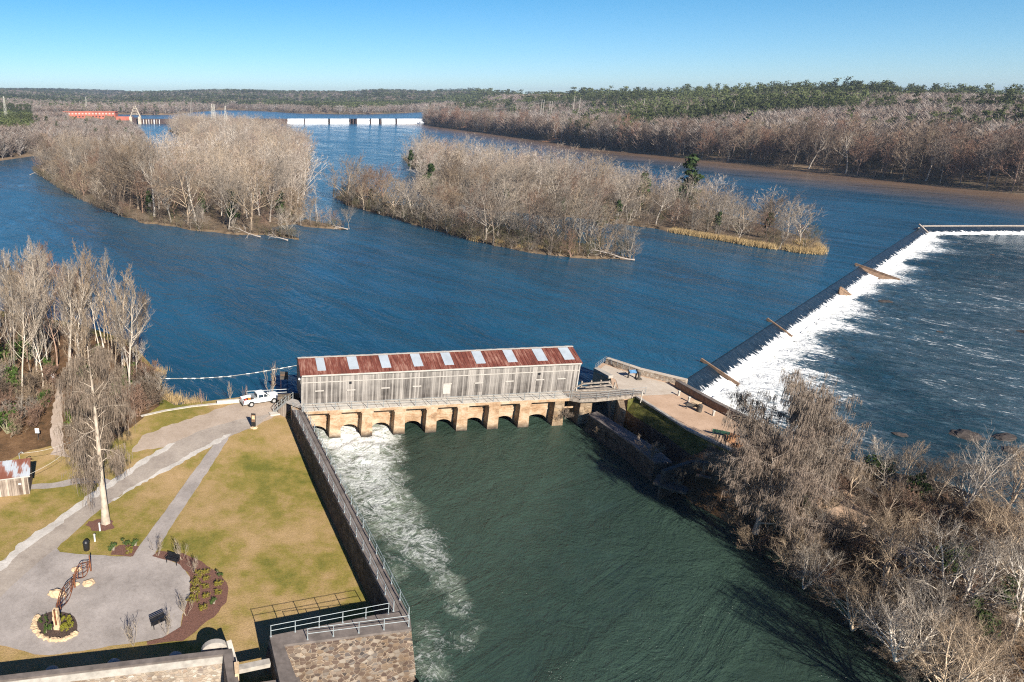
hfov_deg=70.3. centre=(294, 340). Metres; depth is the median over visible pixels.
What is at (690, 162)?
evergreen tree
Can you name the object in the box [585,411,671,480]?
lock wall
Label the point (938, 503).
brush
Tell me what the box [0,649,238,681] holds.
stone wall
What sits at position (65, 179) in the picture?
bare tree
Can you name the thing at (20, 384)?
brush
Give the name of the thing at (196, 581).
green shrub
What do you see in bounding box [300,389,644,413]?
gate walkway
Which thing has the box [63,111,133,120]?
powerhouse
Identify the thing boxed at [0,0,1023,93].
sky
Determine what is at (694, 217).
bare tree
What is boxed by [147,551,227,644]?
mulch crescent
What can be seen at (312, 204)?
bare tree
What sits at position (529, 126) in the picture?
cypress tree
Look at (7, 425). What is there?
evergreen shrub
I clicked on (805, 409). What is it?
mossy tree
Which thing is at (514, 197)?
bare tree
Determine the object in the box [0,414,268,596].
road
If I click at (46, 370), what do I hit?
brush
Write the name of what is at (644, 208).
bare tree
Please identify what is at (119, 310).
bare tree
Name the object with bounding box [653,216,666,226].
bare tree
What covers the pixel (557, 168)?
bare tree
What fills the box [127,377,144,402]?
brush
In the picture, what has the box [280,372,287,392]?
notice board
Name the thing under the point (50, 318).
bare tree
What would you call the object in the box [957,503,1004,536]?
brush
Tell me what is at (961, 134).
cypress tree
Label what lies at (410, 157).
evergreen tree
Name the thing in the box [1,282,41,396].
bare tree
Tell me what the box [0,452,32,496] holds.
shed
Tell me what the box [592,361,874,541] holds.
peninsula ground
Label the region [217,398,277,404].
river wall
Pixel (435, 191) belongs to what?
bare tree
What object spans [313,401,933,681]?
canal water
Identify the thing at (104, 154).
bare tree
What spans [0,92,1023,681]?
terrain
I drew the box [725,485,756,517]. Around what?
brush
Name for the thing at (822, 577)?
brush
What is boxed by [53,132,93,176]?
bare tree
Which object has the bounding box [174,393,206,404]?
weeds
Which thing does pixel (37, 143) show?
bare tree
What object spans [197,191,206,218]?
evergreen tree
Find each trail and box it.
[50,382,68,456]
[862,524,1023,626]
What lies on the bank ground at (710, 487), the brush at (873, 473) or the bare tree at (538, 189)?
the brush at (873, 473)
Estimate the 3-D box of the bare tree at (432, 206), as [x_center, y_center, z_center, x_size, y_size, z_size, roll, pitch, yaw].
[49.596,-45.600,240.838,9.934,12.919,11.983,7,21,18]
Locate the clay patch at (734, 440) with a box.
[725,434,739,447]
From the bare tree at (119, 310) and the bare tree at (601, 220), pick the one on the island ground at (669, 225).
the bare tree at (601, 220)
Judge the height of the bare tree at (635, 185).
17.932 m
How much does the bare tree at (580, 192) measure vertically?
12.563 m
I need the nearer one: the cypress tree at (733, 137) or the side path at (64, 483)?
the side path at (64, 483)
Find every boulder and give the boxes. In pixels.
[47,588,66,597]
[71,567,80,571]
[82,578,95,586]
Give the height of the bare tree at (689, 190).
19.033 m
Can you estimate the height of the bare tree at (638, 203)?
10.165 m
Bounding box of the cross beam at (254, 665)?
[239,658,270,673]
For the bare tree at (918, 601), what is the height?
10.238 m
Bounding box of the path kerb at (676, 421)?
[636,396,730,450]
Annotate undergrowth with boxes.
[31,119,1023,258]
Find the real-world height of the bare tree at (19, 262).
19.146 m
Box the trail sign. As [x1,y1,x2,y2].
[250,413,257,429]
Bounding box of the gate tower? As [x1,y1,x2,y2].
[129,106,140,123]
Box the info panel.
[627,369,637,377]
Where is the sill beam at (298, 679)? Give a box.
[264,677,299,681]
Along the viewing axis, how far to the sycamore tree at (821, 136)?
434.30 m
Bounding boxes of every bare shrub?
[120,618,139,645]
[149,535,162,555]
[159,611,174,634]
[173,538,188,559]
[178,595,194,615]
[185,556,197,572]
[263,362,277,391]
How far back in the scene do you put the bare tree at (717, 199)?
232.13 m
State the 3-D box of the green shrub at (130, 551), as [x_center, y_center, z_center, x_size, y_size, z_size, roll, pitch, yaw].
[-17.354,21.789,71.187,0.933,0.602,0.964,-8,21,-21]
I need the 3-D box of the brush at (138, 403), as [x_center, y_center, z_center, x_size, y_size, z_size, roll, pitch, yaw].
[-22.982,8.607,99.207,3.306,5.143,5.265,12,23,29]
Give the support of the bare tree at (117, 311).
on the lawn ground at (253, 523)
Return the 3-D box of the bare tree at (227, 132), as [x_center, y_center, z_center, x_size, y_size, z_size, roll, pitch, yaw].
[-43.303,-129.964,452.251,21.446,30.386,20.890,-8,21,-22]
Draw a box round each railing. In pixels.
[246,389,291,392]
[270,603,388,636]
[292,404,393,611]
[302,390,570,410]
[303,403,409,617]
[307,615,409,639]
[571,387,646,399]
[595,356,629,368]
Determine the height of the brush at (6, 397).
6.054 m
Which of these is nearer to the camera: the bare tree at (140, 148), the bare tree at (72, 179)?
the bare tree at (140, 148)
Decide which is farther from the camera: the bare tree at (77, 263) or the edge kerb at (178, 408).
the bare tree at (77, 263)
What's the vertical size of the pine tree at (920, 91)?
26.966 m
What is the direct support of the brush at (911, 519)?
on the bank ground at (710, 487)
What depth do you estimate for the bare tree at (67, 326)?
113.75 m
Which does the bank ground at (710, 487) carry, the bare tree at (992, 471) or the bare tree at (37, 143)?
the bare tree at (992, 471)
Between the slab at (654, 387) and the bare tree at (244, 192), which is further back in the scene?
the bare tree at (244, 192)
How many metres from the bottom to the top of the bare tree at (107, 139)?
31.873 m
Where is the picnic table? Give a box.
[691,400,701,407]
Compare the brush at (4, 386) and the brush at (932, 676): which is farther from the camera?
the brush at (4, 386)
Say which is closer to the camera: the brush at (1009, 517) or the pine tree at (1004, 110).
the brush at (1009, 517)
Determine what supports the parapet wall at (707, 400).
on the peninsula ground at (704, 422)
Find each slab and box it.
[201,639,236,661]
[601,365,680,395]
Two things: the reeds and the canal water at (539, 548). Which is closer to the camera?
the canal water at (539, 548)
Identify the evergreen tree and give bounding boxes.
[145,190,152,212]
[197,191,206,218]
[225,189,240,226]
[275,191,285,216]
[407,149,413,168]
[421,163,435,196]
[614,199,622,221]
[675,154,704,212]
[712,211,722,231]
[763,211,773,237]
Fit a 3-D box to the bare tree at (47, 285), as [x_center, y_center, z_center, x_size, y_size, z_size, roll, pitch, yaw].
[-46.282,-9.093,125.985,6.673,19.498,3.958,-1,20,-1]
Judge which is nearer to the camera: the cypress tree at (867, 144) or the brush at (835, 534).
the brush at (835, 534)
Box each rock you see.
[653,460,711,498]
[891,432,907,436]
[948,429,986,441]
[967,464,990,473]
[991,432,1016,441]
[1002,446,1023,456]
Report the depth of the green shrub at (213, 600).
63.95 m
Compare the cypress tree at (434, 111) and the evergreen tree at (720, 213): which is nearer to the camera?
the evergreen tree at (720, 213)
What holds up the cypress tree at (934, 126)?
on the terrain at (978, 182)
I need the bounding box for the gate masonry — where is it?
[278,391,591,437]
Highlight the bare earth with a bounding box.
[86,519,114,530]
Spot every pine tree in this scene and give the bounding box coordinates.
[592,109,600,120]
[641,105,650,117]
[686,105,696,115]
[699,98,710,115]
[726,95,740,112]
[909,90,924,104]
[929,110,938,123]
[938,94,961,117]
[947,107,960,116]
[951,109,963,122]
[981,110,992,120]
[988,109,1005,123]
[1013,88,1022,100]
[1013,104,1023,113]
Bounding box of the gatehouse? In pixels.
[295,345,582,404]
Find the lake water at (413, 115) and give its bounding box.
[118,110,422,118]
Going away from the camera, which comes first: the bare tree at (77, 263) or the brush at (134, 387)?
the brush at (134, 387)
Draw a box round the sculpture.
[52,555,91,629]
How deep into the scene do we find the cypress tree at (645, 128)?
574.75 m
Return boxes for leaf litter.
[0,317,161,460]
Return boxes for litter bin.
[82,539,89,550]
[697,404,702,412]
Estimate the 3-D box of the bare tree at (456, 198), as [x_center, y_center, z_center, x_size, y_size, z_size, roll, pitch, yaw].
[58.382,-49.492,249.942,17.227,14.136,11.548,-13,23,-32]
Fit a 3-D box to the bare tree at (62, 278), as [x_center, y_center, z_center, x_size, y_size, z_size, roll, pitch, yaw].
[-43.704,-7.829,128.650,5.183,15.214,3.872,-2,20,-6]
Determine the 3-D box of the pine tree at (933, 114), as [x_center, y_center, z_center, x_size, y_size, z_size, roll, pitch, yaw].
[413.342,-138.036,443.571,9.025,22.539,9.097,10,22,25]
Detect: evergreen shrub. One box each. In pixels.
[0,341,16,364]
[0,403,19,433]
[2,362,24,393]
[10,331,40,359]
[35,388,50,406]
[38,357,54,379]
[64,407,87,424]
[110,379,128,395]
[120,362,137,383]
[766,515,783,535]
[795,487,820,505]
[862,451,899,482]
[905,472,934,500]
[929,540,971,578]
[966,595,1002,643]
[981,573,1023,615]
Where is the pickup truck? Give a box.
[240,390,277,406]
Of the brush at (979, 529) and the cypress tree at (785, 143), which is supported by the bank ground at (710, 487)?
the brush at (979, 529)
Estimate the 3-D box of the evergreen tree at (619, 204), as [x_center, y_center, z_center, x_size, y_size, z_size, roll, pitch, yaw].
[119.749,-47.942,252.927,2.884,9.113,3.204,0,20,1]
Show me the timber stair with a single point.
(281, 409)
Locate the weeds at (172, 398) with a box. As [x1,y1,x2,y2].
[162,389,195,404]
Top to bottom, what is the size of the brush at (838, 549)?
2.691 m
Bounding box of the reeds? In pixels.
[667,226,828,254]
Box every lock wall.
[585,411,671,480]
[613,399,689,462]
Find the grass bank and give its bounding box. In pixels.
[627,397,730,454]
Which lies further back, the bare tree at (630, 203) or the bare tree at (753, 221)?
the bare tree at (630, 203)
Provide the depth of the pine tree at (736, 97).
654.63 m
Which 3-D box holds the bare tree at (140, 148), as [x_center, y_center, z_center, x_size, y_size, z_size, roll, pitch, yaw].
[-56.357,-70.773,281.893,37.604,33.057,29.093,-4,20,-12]
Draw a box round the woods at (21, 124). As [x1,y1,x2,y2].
[0,76,1023,175]
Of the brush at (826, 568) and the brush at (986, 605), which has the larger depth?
the brush at (826, 568)
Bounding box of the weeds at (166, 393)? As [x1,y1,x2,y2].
[157,387,176,398]
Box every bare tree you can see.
[0,245,35,341]
[0,249,11,336]
[0,252,14,340]
[0,252,22,339]
[0,261,22,320]
[0,269,23,352]
[0,272,29,366]
[0,289,16,363]
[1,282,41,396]
[3,305,32,374]
[4,280,22,358]
[6,247,27,327]
[9,313,34,371]
[10,270,52,373]
[11,266,30,334]
[13,270,35,340]
[14,249,56,373]
[18,280,41,366]
[18,296,31,361]
[18,318,56,388]
[19,235,47,332]
[21,133,55,155]
[22,256,55,356]
[23,131,76,174]
[24,240,58,341]
[24,290,53,359]
[26,240,55,348]
[27,238,52,342]
[27,277,53,359]
[28,146,41,163]
[28,241,53,335]
[29,280,64,368]
[31,129,63,153]
[31,152,49,170]
[32,140,62,174]
[36,131,78,177]
[39,146,60,166]
[40,268,58,337]
[44,134,87,173]
[44,157,63,175]
[45,139,59,171]
[46,164,60,178]
[46,254,72,357]
[46,275,92,357]
[49,133,99,182]
[49,268,73,335]
[49,289,60,344]
[51,160,94,195]
[51,260,75,331]
[52,259,87,357]
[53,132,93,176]
[53,169,78,186]
[53,260,83,361]
[55,156,73,182]
[58,141,104,181]
[58,169,83,192]
[59,292,80,356]
[60,139,103,189]
[60,270,79,348]
[60,270,93,357]
[60,300,75,361]
[60,317,87,381]
[62,145,77,181]
[64,256,97,345]
[65,171,90,196]
[65,309,95,383]
[66,240,100,356]
[68,252,97,321]
[68,280,91,361]
[69,158,102,182]
[70,134,101,158]
[71,252,89,337]
[75,139,103,166]
[76,137,116,175]
[76,310,93,380]
[77,140,124,189]
[83,268,104,346]
[83,269,125,357]
[83,282,100,347]
[84,176,108,203]
[85,154,129,197]
[85,160,104,188]
[87,164,148,214]
[92,133,162,204]
[92,142,132,201]
[93,258,108,342]
[95,297,113,350]
[96,129,139,185]
[96,138,163,208]
[97,149,133,208]
[97,247,123,348]
[101,279,141,363]
[101,303,132,399]
[102,159,141,203]
[104,264,133,373]
[106,274,155,383]
[108,306,131,369]
[110,140,142,194]
[110,298,137,391]
[116,133,202,208]
[118,138,165,197]
[118,201,135,216]
[121,296,139,361]
[123,137,158,167]
[125,324,148,382]
[128,284,150,367]
[129,148,163,215]
[129,295,151,359]
[132,168,154,212]
[138,162,175,202]
[140,165,190,217]
[145,164,187,221]
[146,143,233,223]
[168,159,211,212]
[168,178,194,209]
[175,162,208,218]
[181,201,209,228]
[188,186,212,209]
[192,175,220,212]
[193,146,247,215]
[204,163,245,220]
[214,121,245,161]
[214,181,251,228]
[216,156,294,229]
[216,173,251,212]
[230,177,250,217]
[255,152,292,221]
[258,209,282,232]
[268,204,301,235]
[282,182,323,219]
[301,195,315,218]
[317,151,369,202]
[327,209,339,222]
[339,206,355,226]
[342,165,377,192]
[347,190,355,200]
[348,161,373,199]
[349,166,393,202]
[352,171,380,203]
[352,182,369,209]
[355,162,384,200]
[360,173,405,205]
[364,162,404,199]
[372,200,387,213]
[378,174,406,217]
[392,176,430,215]
[394,183,415,203]
[397,203,410,220]
[407,171,452,208]
[407,173,435,204]
[408,189,431,223]
[414,162,445,187]
[417,187,456,224]
[420,196,447,229]
[424,182,461,223]
[425,177,445,221]
[433,176,492,222]
[434,153,462,187]
[434,182,459,220]
[435,203,462,231]
[437,166,465,189]
[437,184,499,227]
[438,178,456,193]
[439,188,466,224]
[440,158,481,194]
[441,188,473,217]
[451,169,533,239]
[452,203,480,229]
[453,165,478,190]
[458,164,474,191]
[459,177,490,215]
[463,161,488,189]
[465,163,494,191]
[466,164,496,200]
[471,201,500,230]
[474,194,507,244]
[477,176,523,234]
[478,164,521,208]
[483,158,530,205]
[491,196,531,238]
[492,159,529,190]
[495,157,548,206]
[497,159,538,205]
[498,196,541,232]
[511,218,533,243]
[515,170,535,208]
[517,175,537,202]
[519,230,540,248]
[520,188,547,241]
[524,181,547,201]
[524,186,581,253]
[524,192,568,243]
[528,152,586,197]
[530,191,575,238]
[532,183,547,198]
[537,161,581,196]
[547,181,574,207]
[554,166,584,208]
[556,220,574,243]
[559,229,581,256]
[563,194,606,251]
[563,195,621,249]
[571,169,606,205]
[574,172,617,205]
[578,184,597,210]
[581,183,614,206]
[584,228,622,257]
[585,200,619,248]
[594,194,612,207]
[596,205,609,231]
[597,178,621,204]
[606,167,653,216]
[609,191,625,218]
[609,218,632,252]
[611,168,659,212]
[613,194,646,221]
[614,220,645,258]
[621,177,660,217]
[625,197,643,216]
[635,171,650,213]
[645,201,662,218]
[646,189,660,212]
[650,188,683,223]
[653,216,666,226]
[659,187,697,222]
[661,173,710,218]
[661,198,694,225]
[681,189,710,220]
[684,204,706,224]
[685,204,706,231]
[690,190,725,229]
[694,194,743,232]
[695,187,740,227]
[708,216,737,233]
[717,192,753,230]
[722,204,749,225]
[727,208,760,237]
[737,202,750,229]
[741,218,760,235]
[749,196,793,223]
[750,210,790,240]
[756,194,791,237]
[760,505,853,580]
[771,210,803,248]
[777,198,810,235]
[783,203,827,237]
[785,537,850,588]
[796,223,818,237]
[801,555,920,631]
[805,237,819,247]
[805,502,858,547]
[814,486,899,561]
[846,458,877,501]
[852,505,974,585]
[853,590,966,663]
[859,444,929,491]
[859,565,999,680]
[867,435,900,472]
[867,472,927,516]
[887,504,1023,624]
[889,603,1023,681]
[895,440,944,491]
[903,455,967,494]
[912,649,1023,681]
[925,449,968,505]
[931,452,1018,506]
[937,592,1023,680]
[955,424,1023,527]
[957,485,1023,542]
[968,498,1023,577]
[974,440,1023,525]
[988,517,1023,585]
[991,445,1023,507]
[992,521,1023,641]
[995,568,1023,673]
[1007,477,1023,510]
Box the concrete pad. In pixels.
[269,411,279,415]
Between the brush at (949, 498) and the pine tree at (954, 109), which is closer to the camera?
the brush at (949, 498)
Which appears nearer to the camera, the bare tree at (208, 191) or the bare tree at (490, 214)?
the bare tree at (490, 214)
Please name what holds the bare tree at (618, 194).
on the island ground at (669, 225)
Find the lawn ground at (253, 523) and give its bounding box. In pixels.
[0,311,374,681]
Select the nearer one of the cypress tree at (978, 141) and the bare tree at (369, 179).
the bare tree at (369, 179)
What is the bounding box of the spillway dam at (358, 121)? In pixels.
[287,119,423,123]
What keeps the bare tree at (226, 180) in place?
on the island ground at (211, 218)
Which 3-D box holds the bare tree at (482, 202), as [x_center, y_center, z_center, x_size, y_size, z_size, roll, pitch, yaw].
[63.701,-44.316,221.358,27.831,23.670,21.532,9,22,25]
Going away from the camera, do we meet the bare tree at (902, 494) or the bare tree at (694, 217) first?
the bare tree at (902, 494)
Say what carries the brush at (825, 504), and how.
on the bank ground at (710, 487)
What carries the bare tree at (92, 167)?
on the island ground at (211, 218)
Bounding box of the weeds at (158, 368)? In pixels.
[155,366,172,375]
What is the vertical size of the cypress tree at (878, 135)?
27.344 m
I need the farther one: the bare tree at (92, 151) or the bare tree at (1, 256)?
the bare tree at (92, 151)
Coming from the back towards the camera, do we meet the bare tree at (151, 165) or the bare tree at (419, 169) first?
the bare tree at (419, 169)
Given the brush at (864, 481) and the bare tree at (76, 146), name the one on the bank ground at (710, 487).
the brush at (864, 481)
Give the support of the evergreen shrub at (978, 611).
on the bank ground at (710, 487)
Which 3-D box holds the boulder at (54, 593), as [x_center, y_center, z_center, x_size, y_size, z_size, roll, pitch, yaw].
[-22.687,24.160,65.104,1.884,0.899,0.969,7,21,18]
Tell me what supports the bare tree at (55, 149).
on the island ground at (211, 218)
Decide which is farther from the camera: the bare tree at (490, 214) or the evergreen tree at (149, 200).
the evergreen tree at (149, 200)
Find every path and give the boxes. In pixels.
[31,478,110,488]
[131,436,228,556]
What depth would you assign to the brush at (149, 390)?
101.53 m
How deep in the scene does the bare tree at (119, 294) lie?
104.40 m
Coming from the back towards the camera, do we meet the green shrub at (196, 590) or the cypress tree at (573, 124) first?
the cypress tree at (573, 124)
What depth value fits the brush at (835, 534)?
68.68 m
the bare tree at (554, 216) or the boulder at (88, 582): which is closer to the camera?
the boulder at (88, 582)
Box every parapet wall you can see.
[593,367,612,378]
[605,357,687,383]
[674,380,881,505]
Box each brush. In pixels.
[0,351,19,376]
[0,356,13,386]
[0,377,14,395]
[0,383,14,415]
[0,393,31,422]
[2,368,17,392]
[2,402,22,430]
[3,412,27,437]
[9,371,27,394]
[15,378,40,407]
[15,379,26,393]
[17,365,42,386]
[18,364,54,396]
[19,398,44,426]
[26,394,39,407]
[36,387,53,407]
[37,355,58,387]
[40,380,54,396]
[102,363,127,400]
[116,376,149,410]
[126,386,151,416]
[127,355,149,384]
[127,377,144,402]
[129,367,151,390]
[130,356,156,380]
[138,375,169,409]
[139,354,166,379]
[139,364,174,399]
[144,389,159,405]
[561,407,573,417]
[635,433,666,460]
[703,493,716,512]
[718,507,742,525]
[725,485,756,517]
[731,521,772,550]
[732,520,781,558]
[766,484,806,509]
[766,519,795,541]
[774,534,809,570]
[780,532,793,552]
[789,563,802,579]
[793,555,836,588]
[797,481,840,507]
[802,506,855,543]
[802,575,839,606]
[804,491,844,518]
[805,577,845,605]
[806,560,842,589]
[823,475,863,500]
[824,542,847,562]
[833,462,855,486]
[833,474,852,496]
[834,511,852,524]
[839,565,866,586]
[839,603,864,624]
[840,522,901,561]
[843,516,876,546]
[847,454,885,488]
[852,489,877,507]
[853,474,890,496]
[854,482,896,518]
[854,611,875,632]
[856,516,902,551]
[861,608,899,647]
[863,632,914,662]
[870,547,911,571]
[871,638,903,659]
[876,493,900,511]
[877,505,899,529]
[881,641,944,680]
[882,485,901,507]
[885,594,907,613]
[888,483,925,517]
[891,659,926,677]
[894,663,938,681]
[895,489,932,512]
[897,520,921,540]
[897,544,936,579]
[907,491,943,522]
[907,561,954,604]
[908,501,951,533]
[909,515,930,534]
[915,525,949,547]
[916,557,955,585]
[918,480,955,502]
[919,657,941,681]
[922,578,966,616]
[925,488,950,514]
[927,636,956,662]
[928,603,971,642]
[933,529,964,541]
[934,578,967,595]
[936,493,972,524]
[938,490,963,511]
[939,489,982,522]
[939,664,979,681]
[949,612,973,634]
[951,534,978,545]
[956,505,1001,526]
[956,536,992,569]
[956,564,1010,607]
[956,592,1017,638]
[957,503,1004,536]
[959,520,993,544]
[959,556,1000,584]
[961,597,996,610]
[968,539,1007,572]
[969,495,1011,519]
[977,530,1003,548]
[979,633,1021,669]
[984,570,1022,596]
[988,563,1015,580]
[988,601,1022,630]
[989,507,1018,544]
[996,505,1022,529]
[997,523,1023,553]
[1000,624,1022,648]
[1004,634,1023,668]
[1013,625,1023,652]
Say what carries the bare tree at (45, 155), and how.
on the island ground at (211, 218)
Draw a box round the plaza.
[0,548,189,654]
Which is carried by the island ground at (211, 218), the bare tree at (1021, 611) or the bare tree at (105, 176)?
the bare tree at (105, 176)
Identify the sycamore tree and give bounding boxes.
[501,111,512,133]
[549,119,558,139]
[559,114,566,139]
[589,119,608,141]
[746,122,768,158]
[808,126,835,168]
[823,130,864,172]
[925,138,952,180]
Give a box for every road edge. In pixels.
[0,443,174,570]
[112,434,230,500]
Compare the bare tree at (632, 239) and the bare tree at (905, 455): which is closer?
the bare tree at (905, 455)
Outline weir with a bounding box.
[687,225,1023,399]
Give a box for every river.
[0,124,1023,404]
[712,234,1023,513]
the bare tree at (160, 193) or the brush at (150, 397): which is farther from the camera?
the bare tree at (160, 193)
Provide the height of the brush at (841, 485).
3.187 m
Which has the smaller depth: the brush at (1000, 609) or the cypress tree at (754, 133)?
the brush at (1000, 609)
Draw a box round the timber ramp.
[574,380,617,390]
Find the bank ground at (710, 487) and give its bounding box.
[677,445,1023,681]
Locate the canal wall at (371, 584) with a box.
[291,410,407,616]
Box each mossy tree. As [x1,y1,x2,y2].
[50,344,137,524]
[694,367,874,530]
[708,421,844,560]
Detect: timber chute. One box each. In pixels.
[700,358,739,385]
[766,318,792,336]
[837,286,851,295]
[854,263,899,279]
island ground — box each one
[35,127,309,239]
[296,219,345,229]
[335,194,628,259]
[405,157,816,249]
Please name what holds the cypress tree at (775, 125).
on the terrain at (978, 182)
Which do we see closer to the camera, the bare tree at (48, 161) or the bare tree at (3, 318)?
the bare tree at (3, 318)
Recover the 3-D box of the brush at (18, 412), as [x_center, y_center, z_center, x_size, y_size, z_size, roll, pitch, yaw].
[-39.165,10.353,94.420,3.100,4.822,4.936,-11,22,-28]
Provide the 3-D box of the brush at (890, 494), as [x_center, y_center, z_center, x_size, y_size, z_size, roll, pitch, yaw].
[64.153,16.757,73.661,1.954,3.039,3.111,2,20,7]
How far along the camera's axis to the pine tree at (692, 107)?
661.68 m
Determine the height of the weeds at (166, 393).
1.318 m
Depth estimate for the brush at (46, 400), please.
100.59 m
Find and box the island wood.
[31,110,816,240]
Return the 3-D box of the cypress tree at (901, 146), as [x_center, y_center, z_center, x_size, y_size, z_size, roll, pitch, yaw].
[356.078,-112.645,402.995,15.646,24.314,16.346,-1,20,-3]
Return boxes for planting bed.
[37,611,76,637]
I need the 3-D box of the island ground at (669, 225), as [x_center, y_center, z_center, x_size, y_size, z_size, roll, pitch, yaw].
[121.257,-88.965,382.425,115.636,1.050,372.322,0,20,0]
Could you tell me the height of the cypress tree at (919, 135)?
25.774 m
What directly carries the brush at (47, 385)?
on the lawn ground at (253, 523)
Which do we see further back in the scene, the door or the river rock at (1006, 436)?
the river rock at (1006, 436)
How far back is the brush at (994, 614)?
55.50 m
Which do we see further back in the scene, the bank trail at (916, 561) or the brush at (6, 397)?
the brush at (6, 397)
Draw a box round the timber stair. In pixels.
[273,392,300,416]
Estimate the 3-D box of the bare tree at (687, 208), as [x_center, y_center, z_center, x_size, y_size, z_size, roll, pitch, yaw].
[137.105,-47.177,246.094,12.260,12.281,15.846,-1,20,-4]
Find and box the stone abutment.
[265,612,416,681]
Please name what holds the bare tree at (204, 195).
on the island ground at (211, 218)
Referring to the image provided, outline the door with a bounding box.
[10,481,19,495]
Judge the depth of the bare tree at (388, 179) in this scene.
279.00 m
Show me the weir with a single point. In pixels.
(742, 359)
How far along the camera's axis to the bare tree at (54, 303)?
124.00 m
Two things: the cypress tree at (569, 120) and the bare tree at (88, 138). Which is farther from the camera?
the cypress tree at (569, 120)
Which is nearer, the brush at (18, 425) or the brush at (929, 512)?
the brush at (929, 512)
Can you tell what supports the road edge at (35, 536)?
on the road
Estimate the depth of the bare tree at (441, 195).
247.88 m
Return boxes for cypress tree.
[429,107,436,124]
[441,107,449,124]
[451,106,460,127]
[452,108,465,121]
[459,110,466,124]
[465,111,473,125]
[471,112,479,126]
[476,111,487,125]
[483,106,495,131]
[494,112,505,131]
[498,111,506,130]
[507,115,517,135]
[515,112,526,135]
[516,110,528,135]
[522,113,532,136]
[526,118,535,136]
[529,114,546,138]
[534,116,547,138]
[551,113,561,139]
[567,116,574,141]
[568,120,578,142]
[578,116,595,144]
[582,118,600,144]
[590,117,604,145]
[594,114,612,147]
[603,113,624,147]
[614,113,638,145]
[626,118,642,149]
[635,118,656,152]
[650,118,671,152]
[651,121,673,148]
[669,121,691,154]
[672,112,699,156]
[689,114,716,157]
[696,121,719,158]
[707,118,729,155]
[712,126,734,156]
[718,126,744,160]
[724,126,743,154]
[725,119,750,157]
[733,116,765,160]
[745,120,757,155]
[749,126,771,161]
[756,125,779,158]
[757,129,780,162]
[767,117,788,157]
[770,122,799,164]
[775,129,797,158]
[780,116,818,166]
[781,108,823,163]
[789,119,825,164]
[794,113,828,160]
[811,128,844,170]
[815,126,841,157]
[816,123,847,163]
[827,110,866,164]
[831,114,874,166]
[843,121,875,162]
[847,136,878,174]
[856,123,887,166]
[857,131,887,164]
[866,128,899,171]
[875,125,918,172]
[880,130,916,175]
[882,131,912,163]
[884,118,933,179]
[898,116,951,167]
[899,130,932,174]
[917,117,947,171]
[919,118,969,177]
[926,120,974,178]
[928,131,964,182]
[943,140,981,183]
[944,119,979,173]
[959,130,996,176]
[964,134,1007,181]
[967,122,1023,177]
[971,127,1018,187]
[976,129,1023,183]
[987,141,1023,190]
[1002,129,1023,179]
[1005,135,1023,184]
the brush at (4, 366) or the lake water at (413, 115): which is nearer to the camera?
the brush at (4, 366)
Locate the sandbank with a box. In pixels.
[543,138,562,141]
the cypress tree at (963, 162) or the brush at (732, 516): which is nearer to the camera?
the brush at (732, 516)
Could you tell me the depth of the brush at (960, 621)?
57.16 m
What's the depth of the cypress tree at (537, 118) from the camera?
775.51 m
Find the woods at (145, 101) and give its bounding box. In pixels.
[0,86,642,113]
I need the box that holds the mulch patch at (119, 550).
[111,544,138,555]
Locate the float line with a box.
[161,365,296,378]
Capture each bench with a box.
[149,611,166,629]
[165,551,179,565]
[685,403,697,409]
[712,429,729,435]
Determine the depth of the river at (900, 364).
129.84 m
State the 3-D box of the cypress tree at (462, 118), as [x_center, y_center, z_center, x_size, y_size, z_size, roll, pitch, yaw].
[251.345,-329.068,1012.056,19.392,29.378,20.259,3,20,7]
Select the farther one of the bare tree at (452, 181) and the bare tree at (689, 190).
the bare tree at (452, 181)
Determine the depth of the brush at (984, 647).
53.53 m
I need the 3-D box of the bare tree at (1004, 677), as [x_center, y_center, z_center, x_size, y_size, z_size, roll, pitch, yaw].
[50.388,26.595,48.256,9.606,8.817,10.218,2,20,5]
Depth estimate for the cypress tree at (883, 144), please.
402.08 m
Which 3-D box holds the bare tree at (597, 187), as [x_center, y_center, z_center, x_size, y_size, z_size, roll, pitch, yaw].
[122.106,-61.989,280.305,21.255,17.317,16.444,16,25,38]
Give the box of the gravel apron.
[132,401,290,451]
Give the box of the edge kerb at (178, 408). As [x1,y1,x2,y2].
[140,403,216,416]
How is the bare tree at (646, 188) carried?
on the island ground at (669, 225)
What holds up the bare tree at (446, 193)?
on the island ground at (524, 249)
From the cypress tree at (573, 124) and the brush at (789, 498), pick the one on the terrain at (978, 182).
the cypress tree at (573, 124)
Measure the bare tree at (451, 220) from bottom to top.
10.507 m
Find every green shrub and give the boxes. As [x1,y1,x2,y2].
[108,542,116,550]
[120,538,130,544]
[125,546,132,553]
[131,539,138,545]
[186,593,199,602]
[189,578,200,584]
[189,586,199,595]
[193,570,202,578]
[198,603,208,610]
[202,568,211,574]
[202,592,211,598]
[209,597,217,604]
[213,579,223,586]
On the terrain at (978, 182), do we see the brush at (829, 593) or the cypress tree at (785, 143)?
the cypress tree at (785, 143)
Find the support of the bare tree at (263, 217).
on the island ground at (211, 218)
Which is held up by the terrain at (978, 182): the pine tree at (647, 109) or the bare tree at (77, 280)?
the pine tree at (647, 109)
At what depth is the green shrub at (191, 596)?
64.14 m
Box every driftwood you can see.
[229,225,260,237]
[267,232,287,240]
[588,242,619,257]
[605,247,634,260]

